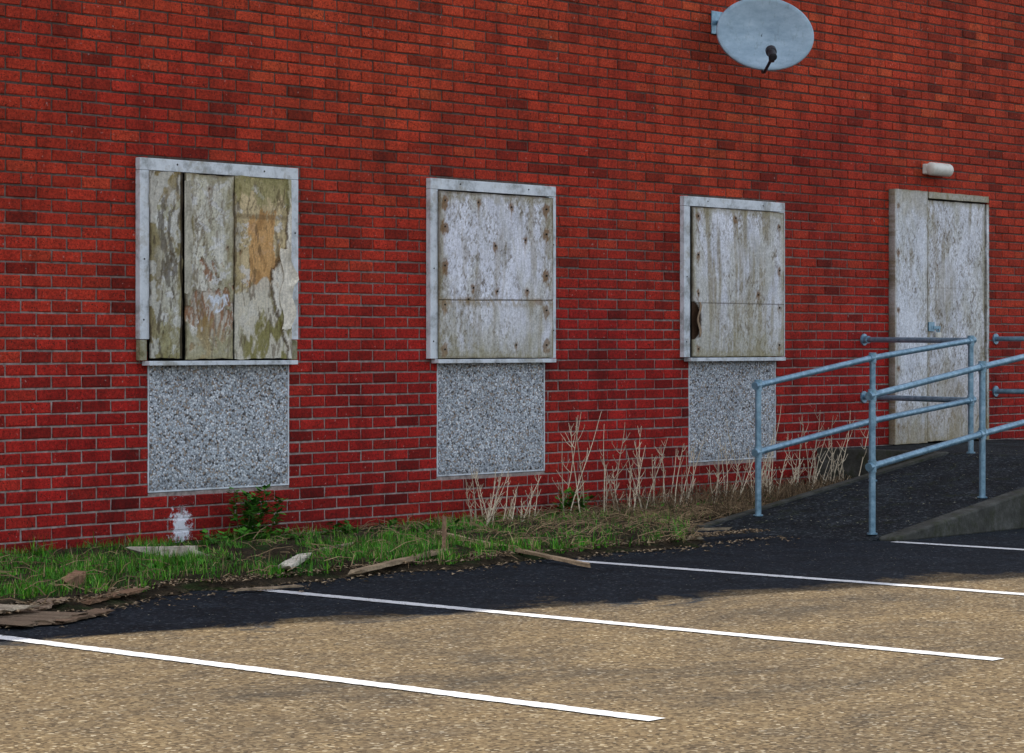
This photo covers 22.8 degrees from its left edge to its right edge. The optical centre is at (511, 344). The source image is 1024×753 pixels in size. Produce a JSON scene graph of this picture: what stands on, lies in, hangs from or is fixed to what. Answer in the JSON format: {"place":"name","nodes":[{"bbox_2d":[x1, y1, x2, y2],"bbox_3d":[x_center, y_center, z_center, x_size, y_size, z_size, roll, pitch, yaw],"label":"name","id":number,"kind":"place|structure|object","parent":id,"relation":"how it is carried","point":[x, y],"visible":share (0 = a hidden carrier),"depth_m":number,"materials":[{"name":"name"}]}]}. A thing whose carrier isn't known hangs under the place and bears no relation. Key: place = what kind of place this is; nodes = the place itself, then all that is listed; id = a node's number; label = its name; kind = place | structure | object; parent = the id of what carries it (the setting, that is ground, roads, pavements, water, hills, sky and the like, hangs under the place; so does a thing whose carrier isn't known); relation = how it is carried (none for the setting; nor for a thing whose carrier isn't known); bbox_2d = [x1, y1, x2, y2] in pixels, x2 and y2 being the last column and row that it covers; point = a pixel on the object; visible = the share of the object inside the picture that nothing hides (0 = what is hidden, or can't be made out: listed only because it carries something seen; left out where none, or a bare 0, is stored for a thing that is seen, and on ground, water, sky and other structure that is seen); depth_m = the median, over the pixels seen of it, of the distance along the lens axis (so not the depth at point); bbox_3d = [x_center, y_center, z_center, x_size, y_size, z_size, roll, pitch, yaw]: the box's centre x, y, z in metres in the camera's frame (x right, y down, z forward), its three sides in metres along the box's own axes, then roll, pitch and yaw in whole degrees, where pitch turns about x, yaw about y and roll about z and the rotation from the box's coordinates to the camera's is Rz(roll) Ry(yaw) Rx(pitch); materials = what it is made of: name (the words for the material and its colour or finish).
{"place":"outdoors","nodes":[
{"label":"outdoors","id":0,"kind":"place"},
{"bbox_2d":[0,528,1023,752],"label":"car park","id":1,"kind":"structure","parent":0,"point":[698,692],"depth_m":10.39,"materials":[{"name":"grey asphalt"}]},
{"bbox_2d":[0,611,88,626],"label":"plywood scrap","id":2,"kind":"object","parent":1,"relation":"on","point":[26,619],"visible":0.93,"depth_m":11.83,"materials":[{"name":"brown wood"}]},
{"bbox_2d":[37,608,113,624],"bbox_3d":[-2.050,1.281,11.947,0.123,0.017,0.633,0,0,17],"label":"plywood scrap","id":3,"kind":"object","parent":1,"relation":"on","point":[95,612],"visible":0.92,"depth_m":11.92,"materials":[{"name":"brown wood"}]},
{"bbox_2d":[136,555,262,569],"bbox_3d":[-1.781,1.242,14.217,0.233,0.101,0.943,0,0,42],"label":"leafy weed","id":4,"kind":"object","parent":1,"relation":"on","point":[229,558],"visible":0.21,"depth_m":14.22,"materials":[{"name":"green plant"}]},
{"bbox_2d":[228,584,304,591],"bbox_3d":[-1.286,1.279,13.361,0.478,0.016,0.032,0,0,-37],"label":"broken timber","id":5,"kind":"object","parent":1,"relation":"on","point":[268,588],"visible":1,"depth_m":13.34,"materials":[{"name":"brown wood"}]},
{"bbox_2d":[0,635,661,720],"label":"parking line","id":6,"kind":"object","parent":1,"relation":"on","point":[415,689],"visible":1,"depth_m":9.78,"materials":[{"name":"paint"}]},
{"bbox_2d":[288,518,398,539],"bbox_3d":[-1.099,1.208,16.277,0.263,0.175,0.987,0,0,42],"label":"leafy weed","id":7,"kind":"object","parent":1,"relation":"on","point":[349,527],"visible":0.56,"depth_m":16.29,"materials":[{"name":"green plant"}]},
{"bbox_2d":[0,488,797,614],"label":"verge","id":8,"kind":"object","parent":1,"relation":"on","point":[161,590],"depth_m":14.67,"materials":[{"name":"green plant"}]},
{"bbox_2d":[0,604,40,611],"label":"plywood scrap","id":9,"kind":"object","parent":8,"relation":"on","point":[5,607],"visible":1,"depth_m":11.96,"materials":[{"name":"beige wood"}]},
{"bbox_2d":[16,597,66,610],"bbox_3d":[-2.279,1.255,12.273,0.150,0.031,0.424,0,0,12],"label":"plywood scrap","id":10,"kind":"object","parent":8,"relation":"on","point":[45,606],"visible":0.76,"depth_m":12.29,"materials":[{"name":"wood"}]},
{"bbox_2d":[62,570,85,587],"bbox_3d":[-2.249,1.207,13.008,0.085,0.093,0.234,0,0,28],"label":"broken brick","id":11,"kind":"object","parent":8,"relation":"on","point":[78,579],"visible":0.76,"depth_m":13.00,"materials":[{"name":"brown brick"}]},
{"bbox_2d":[81,588,145,604],"bbox_3d":[-1.996,1.255,12.708,0.110,0.035,0.555,0,0,25],"label":"plywood scrap","id":12,"kind":"object","parent":8,"relation":"on","point":[129,591],"visible":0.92,"depth_m":12.67,"materials":[{"name":"brown wood"}]},
{"bbox_2d":[126,546,206,556],"bbox_3d":[-1.992,1.205,14.812,0.533,0.072,0.061,0,0,10],"label":"broken timber","id":13,"kind":"object","parent":8,"relation":"on","point":[181,549],"visible":0.58,"depth_m":14.79,"materials":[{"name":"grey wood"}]},
{"bbox_2d":[200,523,292,543],"bbox_3d":[-1.692,1.209,15.809,0.243,0.185,0.830,0,0,42],"label":"leafy weed","id":14,"kind":"object","parent":8,"relation":"on","point":[240,534],"visible":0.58,"depth_m":15.83,"materials":[{"name":"green plant"}]},
{"bbox_2d":[226,483,287,540],"bbox_3d":[-1.647,1.083,16.076,0.271,0.406,0.510,0,0,42],"label":"leafy weed","id":15,"kind":"object","parent":8,"relation":"on","point":[248,513],"visible":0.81,"depth_m":16.09,"materials":[{"name":"green plant"}]},
{"bbox_2d":[278,553,310,568],"bbox_3d":[-1.210,1.206,14.157,0.078,0.049,0.608,0,0,7],"label":"broken timber","id":16,"kind":"object","parent":8,"relation":"on","point":[294,561],"visible":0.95,"depth_m":14.07,"materials":[{"name":"wood"}]},
{"bbox_2d":[309,542,352,550],"bbox_3d":[-1.081,1.216,15.258,0.032,0.026,0.559,0,0,25],"label":"broken timber","id":17,"kind":"object","parent":8,"relation":"on","point":[337,546],"visible":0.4,"depth_m":15.33,"materials":[{"name":"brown wood"}]},
{"bbox_2d":[348,549,445,574],"bbox_3d":[-0.642,1.240,14.575,0.058,0.069,1.116,0,0,26],"label":"broken timber","id":18,"kind":"object","parent":8,"relation":"on","point":[398,561],"visible":0.97,"depth_m":14.43,"materials":[{"name":"brown wood"}]},
{"bbox_2d":[0,474,852,611],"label":"dead grass","id":19,"kind":"structure","parent":8,"relation":"on","point":[785,492],"depth_m":17.61,"materials":[{"name":"plant"}]},
{"bbox_2d":[442,515,446,554],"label":"broken timber","id":20,"kind":"object","parent":8,"relation":"on","point":[444,525],"visible":0.76,"depth_m":15.08,"materials":[{"name":"brown wood"}]},
{"bbox_2d":[465,466,541,524],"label":"dead weeds","id":21,"kind":"object","parent":8,"relation":"on","point":[489,508],"visible":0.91,"depth_m":17.57,"materials":[{"name":"beige plant"}]},
{"bbox_2d":[554,487,595,514],"bbox_3d":[0.437,1.151,18.318,0.272,0.278,0.427,0,0,42],"label":"leafy weed","id":22,"kind":"object","parent":8,"relation":"on","point":[569,504],"visible":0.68,"depth_m":18.31,"materials":[{"name":"green plant"}]},
{"bbox_2d":[552,411,609,512],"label":"dead weeds","id":23,"kind":"object","parent":8,"relation":"on","point":[582,482],"visible":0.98,"depth_m":18.23,"materials":[{"name":"beige plant"}]},
{"bbox_2d":[587,537,703,545],"bbox_3d":[0.834,1.258,16.237,1.130,0.027,0.032,0,0,-43],"label":"broken timber","id":24,"kind":"object","parent":8,"relation":"on","point":[665,539],"visible":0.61,"depth_m":16.55,"materials":[{"name":"brown wood"}]},
{"bbox_2d":[563,527,731,534],"bbox_3d":[0.917,1.242,16.967,1.410,0.037,0.027,0,0,-33],"label":"broken timber","id":25,"kind":"object","parent":8,"relation":"on","point":[720,528],"visible":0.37,"depth_m":17.22,"materials":[{"name":"brown wood"}]},
{"bbox_2d":[600,425,708,513],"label":"dead weeds","id":26,"kind":"object","parent":8,"relation":"on","point":[638,480],"visible":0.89,"depth_m":18.75,"materials":[{"name":"beige plant"}]},
{"bbox_2d":[640,499,705,513],"bbox_3d":[1.250,1.218,18.777,0.270,0.138,0.764,0,0,42],"label":"leafy weed","id":27,"kind":"object","parent":8,"relation":"on","point":[673,506],"visible":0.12,"depth_m":18.67,"materials":[{"name":"green plant"}]},
{"bbox_2d":[687,433,788,502],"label":"dead weeds","id":28,"kind":"object","parent":8,"relation":"on","point":[717,474],"visible":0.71,"depth_m":19.68,"materials":[{"name":"beige plant"}]},
{"bbox_2d":[725,410,868,493],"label":"dead weeds","id":29,"kind":"object","parent":8,"relation":"on","point":[814,472],"visible":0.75,"depth_m":20.32,"materials":[{"name":"beige plant"}]},
{"bbox_2d":[411,519,485,533],"bbox_3d":[-0.396,1.222,16.770,0.280,0.153,0.842,0,0,42],"label":"leafy weed","id":30,"kind":"object","parent":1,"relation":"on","point":[451,527],"visible":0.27,"depth_m":16.70,"materials":[{"name":"green plant"}]},
{"bbox_2d":[0,449,1023,679],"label":"leaf litter","id":31,"kind":"object","parent":1,"relation":"on","point":[495,554],"visible":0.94,"depth_m":14.25,"materials":[{"name":"brown plant"}]},
{"bbox_2d":[435,531,590,567],"bbox_3d":[-0.004,1.238,15.429,0.040,0.100,1.780,0,0,-32],"label":"broken timber","id":32,"kind":"object","parent":1,"relation":"on","point":[564,559],"visible":0.72,"depth_m":15.07,"materials":[{"name":"brown wood"}]},
{"bbox_2d":[261,589,1002,659],"bbox_3d":[0.344,1.292,11.920,4.450,0.001,0.105,0,0,42],"label":"parking line","id":33,"kind":"object","parent":1,"relation":"on","point":[674,628],"visible":1,"depth_m":11.65,"materials":[{"name":"paint"}]},
{"bbox_2d":[548,559,1023,594],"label":"parking line","id":34,"kind":"object","parent":1,"relation":"on","point":[975,590],"visible":0.94,"depth_m":14.04,"materials":[{"name":"paint"}]},
{"bbox_2d":[696,439,1023,540],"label":"access ramp","id":35,"kind":"structure","parent":1,"relation":"on","point":[968,511],"depth_m":18.23,"materials":[{"name":"grey asphalt"}]},
{"bbox_2d":[751,333,1023,534],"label":"metal handrail","id":36,"kind":"object","parent":35,"relation":"on","point":[872,395],"visible":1,"depth_m":18.20,"materials":[{"name":"metal"}]},
{"bbox_2d":[889,189,927,444],"bbox_3d":[3.424,-0.242,21.927,0.066,2.192,0.516,0,0,42],"label":"side board","id":37,"kind":"object","parent":35,"relation":"on","point":[908,246],"visible":0.89,"depth_m":21.87,"materials":[{"name":"grey wood"}]},
{"bbox_2d":[928,322,940,330],"bbox_3d":[3.691,-0.160,22.185,0.018,0.080,0.180,0,0,42],"label":"hasp","id":38,"kind":"object","parent":37,"relation":"attached to","point":[932,326],"visible":1,"depth_m":22.16,"materials":[{"name":"metal"}]},
{"bbox_3d":[3.726,-0.125,22.207,0.015,0.051,0.050,0,0,42],"label":"padlock shackle","id":39,"kind":"object","parent":38,"relation":"attached to","visible":0},
{"bbox_2d":[935,332,940,337],"bbox_3d":[3.729,-0.080,22.205,0.028,0.060,0.060,0,0,42],"label":"padlock","id":40,"kind":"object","parent":39,"relation":"attached to","point":[938,334],"depth_m":22.19,"materials":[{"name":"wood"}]},
{"bbox_2d":[927,200,984,441],"bbox_3d":[3.919,-0.211,22.494,0.055,2.109,0.948,0,0,42],"label":"door leaf","id":41,"kind":"object","parent":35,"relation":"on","point":[956,272],"visible":0.78,"depth_m":22.45,"materials":[{"name":"grey wood"}]},
{"bbox_2d":[985,205,988,439],"bbox_3d":[4.261,-0.206,22.864,0.063,2.116,0.044,0,0,42],"label":"side board","id":42,"kind":"object","parent":35,"relation":"on","point":[987,302],"visible":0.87,"depth_m":22.84,"materials":[{"name":"grey wood"}]},
{"bbox_2d":[894,541,1023,549],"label":"parking line","id":43,"kind":"object","parent":1,"relation":"on","point":[959,545],"visible":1,"depth_m":16.36,"materials":[{"name":"paint"}]},
{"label":"outer walls","id":44,"kind":"object","parent":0,"visible":0},
{"bbox_2d":[893,199,978,444],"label":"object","id":45,"kind":"object","parent":44,"relation":"attached to","point":[947,201],"visible":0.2,"depth_m":22.59,"materials":[{"name":"black"}]},
{"label":"ground","id":46,"kind":"structure","parent":0,"visible":0},
{"bbox_2d":[0,0,1023,554],"bbox_3d":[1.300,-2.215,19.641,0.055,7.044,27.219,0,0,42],"label":"brick facing","id":47,"kind":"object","parent":46,"relation":"on","point":[602,316],"visible":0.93,"depth_m":17.68,"materials":[{"name":"red brick"}]},
{"bbox_2d":[136,340,146,359],"bbox_3d":[-2.275,0.032,15.583,0.038,0.127,0.056,0,0,42],"label":"frame packer","id":48,"kind":"object","parent":47,"relation":"attached to","point":[141,349],"visible":1,"depth_m":15.56,"materials":[{"name":"beige wood"}]},
{"bbox_2d":[136,170,148,338],"bbox_3d":[-2.269,-0.554,15.585,0.043,1.038,0.075,0,0,42],"label":"frame jamb","id":49,"kind":"object","parent":47,"relation":"attached to","point":[142,249],"visible":1,"depth_m":15.56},
{"bbox_2d":[147,171,282,492],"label":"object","id":50,"kind":"object","parent":47,"relation":"attached to","point":[183,333],"visible":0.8,"depth_m":16.02,"materials":[{"name":"black"}]},
{"bbox_2d":[136,157,297,179],"bbox_3d":[-1.850,-1.113,16.053,0.043,0.075,1.330,0,0,42],"label":"window frame head","id":51,"kind":"structure","parent":47,"relation":"attached to","point":[195,167],"depth_m":16.00},
{"bbox_2d":[147,365,288,492],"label":"panel trim","id":52,"kind":"structure","parent":47,"relation":"attached to","point":[204,488],"depth_m":15.86,"materials":[{"name":"grey concrete"}]},
{"bbox_2d":[149,365,287,492],"bbox_3d":[-1.872,0.511,16.115,0.052,0.803,1.191,0,0,42],"label":"pebbledash panel","id":53,"kind":"object","parent":47,"relation":"attached to","point":[212,426],"visible":0.89,"depth_m":16.08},
{"bbox_2d":[142,360,297,365],"bbox_3d":[-1.832,0.113,16.050,0.072,0.028,1.250,0,0,42],"label":"window sill","id":54,"kind":"structure","parent":47,"relation":"attached to","point":[235,362],"depth_m":16.02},
{"bbox_2d":[148,170,182,358],"bbox_3d":[-2.136,-0.495,15.684,0.018,1.161,0.271,0,0,42],"label":"plywood sheet","id":55,"kind":"object","parent":54,"relation":"on","point":[165,196],"visible":1,"depth_m":15.67,"materials":[{"name":"grey wood"}]},
{"bbox_2d":[184,173,233,359],"bbox_3d":[-1.900,-0.490,15.941,0.018,1.163,0.401,0,0,42],"label":"plywood sheet","id":56,"kind":"object","parent":54,"relation":"on","point":[208,310],"visible":1,"depth_m":15.95,"materials":[{"name":"grey wood"}]},
{"bbox_2d":[184,180,192,293],"bbox_3d":[-2.007,-0.670,15.786,0.052,0.708,0.028,0,0,14],"label":"peeled veneer","id":57,"kind":"object","parent":56,"relation":"attached to","point":[188,240],"visible":1,"depth_m":15.78,"materials":[{"name":"brown wood"}]},
{"bbox_2d":[233,175,291,359],"bbox_3d":[-1.595,-0.492,16.281,0.027,1.172,0.492,0,0,42],"label":"plywood sheet","id":58,"kind":"object","parent":54,"relation":"on","point":[262,210],"visible":1,"depth_m":16.27,"materials":[{"name":"beige wood"}]},
{"bbox_2d":[280,248,298,329],"bbox_3d":[-1.437,-0.360,16.398,0.044,0.528,0.136,0,0,68],"label":"peeled veneer","id":59,"kind":"object","parent":58,"relation":"attached to","point":[290,281],"visible":1,"depth_m":16.41,"materials":[{"name":"brown wood"}]},
{"bbox_2d":[288,340,296,359],"bbox_3d":[-1.430,0.032,16.526,0.038,0.127,0.056,0,0,42],"label":"frame packer","id":60,"kind":"object","parent":47,"relation":"attached to","point":[294,349],"visible":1,"depth_m":16.51,"materials":[{"name":"beige wood"}]},
{"bbox_2d":[291,180,297,339],"bbox_3d":[-1.432,-0.554,16.520,0.043,1.038,0.075,0,0,42],"label":"frame jamb","id":61,"kind":"object","parent":47,"relation":"attached to","point":[294,237],"visible":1,"depth_m":16.51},
{"bbox_2d":[426,189,437,358],"bbox_3d":[-0.551,-0.489,17.503,0.043,1.168,0.075,0,0,42],"label":"frame jamb","id":62,"kind":"object","parent":47,"relation":"attached to","point":[431,272],"visible":1,"depth_m":17.48,"materials":[{"name":"grey metal"}]},
{"bbox_2d":[438,190,537,476],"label":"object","id":63,"kind":"object","parent":47,"relation":"attached to","point":[488,358],"visible":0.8,"depth_m":18.15,"materials":[{"name":"black"}]},
{"bbox_2d":[436,363,543,476],"bbox_3d":[-0.163,0.511,18.023,0.052,0.803,1.139,0,0,42],"label":"pebbledash panel","id":64,"kind":"object","parent":47,"relation":"attached to","point":[490,417],"visible":0.89,"depth_m":18.00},
{"bbox_2d":[426,178,555,196],"bbox_3d":[-0.136,-1.113,17.967,0.043,0.075,1.320,0,0,42],"label":"window frame head","id":65,"kind":"structure","parent":47,"relation":"attached to","point":[486,187],"depth_m":17.92},
{"bbox_2d":[437,363,544,476],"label":"panel trim","id":66,"kind":"structure","parent":47,"relation":"attached to","point":[490,472],"depth_m":17.99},
{"bbox_2d":[431,359,555,362],"bbox_3d":[-0.118,0.113,17.964,0.072,0.028,1.240,0,0,42],"label":"window sill","id":67,"kind":"structure","parent":47,"relation":"attached to","point":[493,360],"depth_m":17.90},
{"bbox_2d":[438,190,552,357],"bbox_3d":[-0.105,-0.486,17.953,0.017,1.160,1.206,0,0,42],"label":"plywood sheet","id":68,"kind":"object","parent":67,"relation":"on","point":[487,320],"visible":1,"depth_m":17.93,"materials":[{"name":"grey wood"}]},
{"bbox_2d":[444,199,547,349],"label":"nail heads","id":69,"kind":"object","parent":68,"relation":"attached to","point":[497,290],"visible":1,"depth_m":18.05,"materials":[{"name":"metal"}]},
{"bbox_2d":[545,197,555,357],"bbox_3d":[0.279,-0.489,18.431,0.043,1.168,0.075,0,0,42],"label":"frame jamb","id":70,"kind":"object","parent":47,"relation":"attached to","point":[554,277],"visible":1,"depth_m":18.43,"materials":[{"name":"grey metal"}]},
{"bbox_2d":[680,206,689,356],"bbox_3d":[1.336,-0.489,19.612,0.043,1.168,0.075,0,0,42],"label":"frame jamb","id":71,"kind":"object","parent":47,"relation":"attached to","point":[684,278],"visible":1,"depth_m":19.59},
{"bbox_2d":[688,206,767,462],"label":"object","id":72,"kind":"object","parent":47,"relation":"attached to","point":[691,301],"visible":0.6,"depth_m":19.91,"materials":[{"name":"black"}]},
{"bbox_2d":[689,361,774,462],"bbox_3d":[1.729,0.511,20.136,0.052,0.803,1.146,0,0,42],"label":"pebbledash panel","id":73,"kind":"object","parent":47,"relation":"attached to","point":[719,391],"visible":0.88,"depth_m":20.08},
{"bbox_2d":[688,361,775,462],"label":"panel trim","id":74,"kind":"structure","parent":47,"relation":"attached to","point":[738,458],"depth_m":20.11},
{"bbox_2d":[680,196,784,211],"bbox_3d":[1.753,-1.113,20.078,0.043,0.075,1.325,0,0,42],"label":"window frame head","id":75,"kind":"structure","parent":47,"relation":"attached to","point":[692,201],"depth_m":20.02},
{"bbox_2d":[684,357,785,360],"bbox_3d":[1.772,0.113,20.075,0.072,0.028,1.245,0,0,42],"label":"window sill","id":76,"kind":"structure","parent":47,"relation":"attached to","point":[742,359],"depth_m":20.06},
{"bbox_2d":[691,207,783,356],"bbox_3d":[1.796,-0.488,20.076,0.017,1.163,1.205,0,0,42],"label":"plywood sheet","id":77,"kind":"object","parent":76,"relation":"on","point":[737,264],"visible":1,"depth_m":20.05,"materials":[{"name":"grey wood"}]},
{"bbox_2d":[697,302,701,336],"bbox_3d":[1.446,-0.195,19.648,0.027,0.278,0.117,0,0,15],"label":"peeled veneer","id":78,"kind":"object","parent":77,"relation":"attached to","point":[699,326],"visible":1,"depth_m":19.68,"materials":[{"name":"brown wood"}]},
{"bbox_2d":[711,0,813,73],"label":"satellite dish","id":79,"kind":"object","parent":47,"relation":"attached to","point":[764,36],"visible":1,"depth_m":19.68,"materials":[{"name":"paint"}]},
{"bbox_2d":[775,212,784,356],"bbox_3d":[2.170,-0.489,20.543,0.043,1.168,0.075,0,0,42],"label":"frame jamb","id":80,"kind":"object","parent":47,"relation":"attached to","point":[784,286],"visible":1,"depth_m":20.55,"materials":[{"name":"grey wood"}]},
{"bbox_2d":[923,162,953,176],"bbox_3d":[3.736,-1.535,22.225,0.130,0.116,0.340,0,0,42],"label":"wall light","id":81,"kind":"object","parent":47,"relation":"attached to","point":[938,169],"visible":1,"depth_m":22.13,"materials":[{"name":"beige plastic"}]},
{"bbox_2d":[928,192,988,202],"bbox_3d":[3.942,-1.308,22.505,0.065,0.062,1.000,0,0,42],"label":"head board","id":82,"kind":"object","parent":47,"relation":"attached to","point":[958,197],"visible":1,"depth_m":22.48,"materials":[{"name":"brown wood"}]}
]}

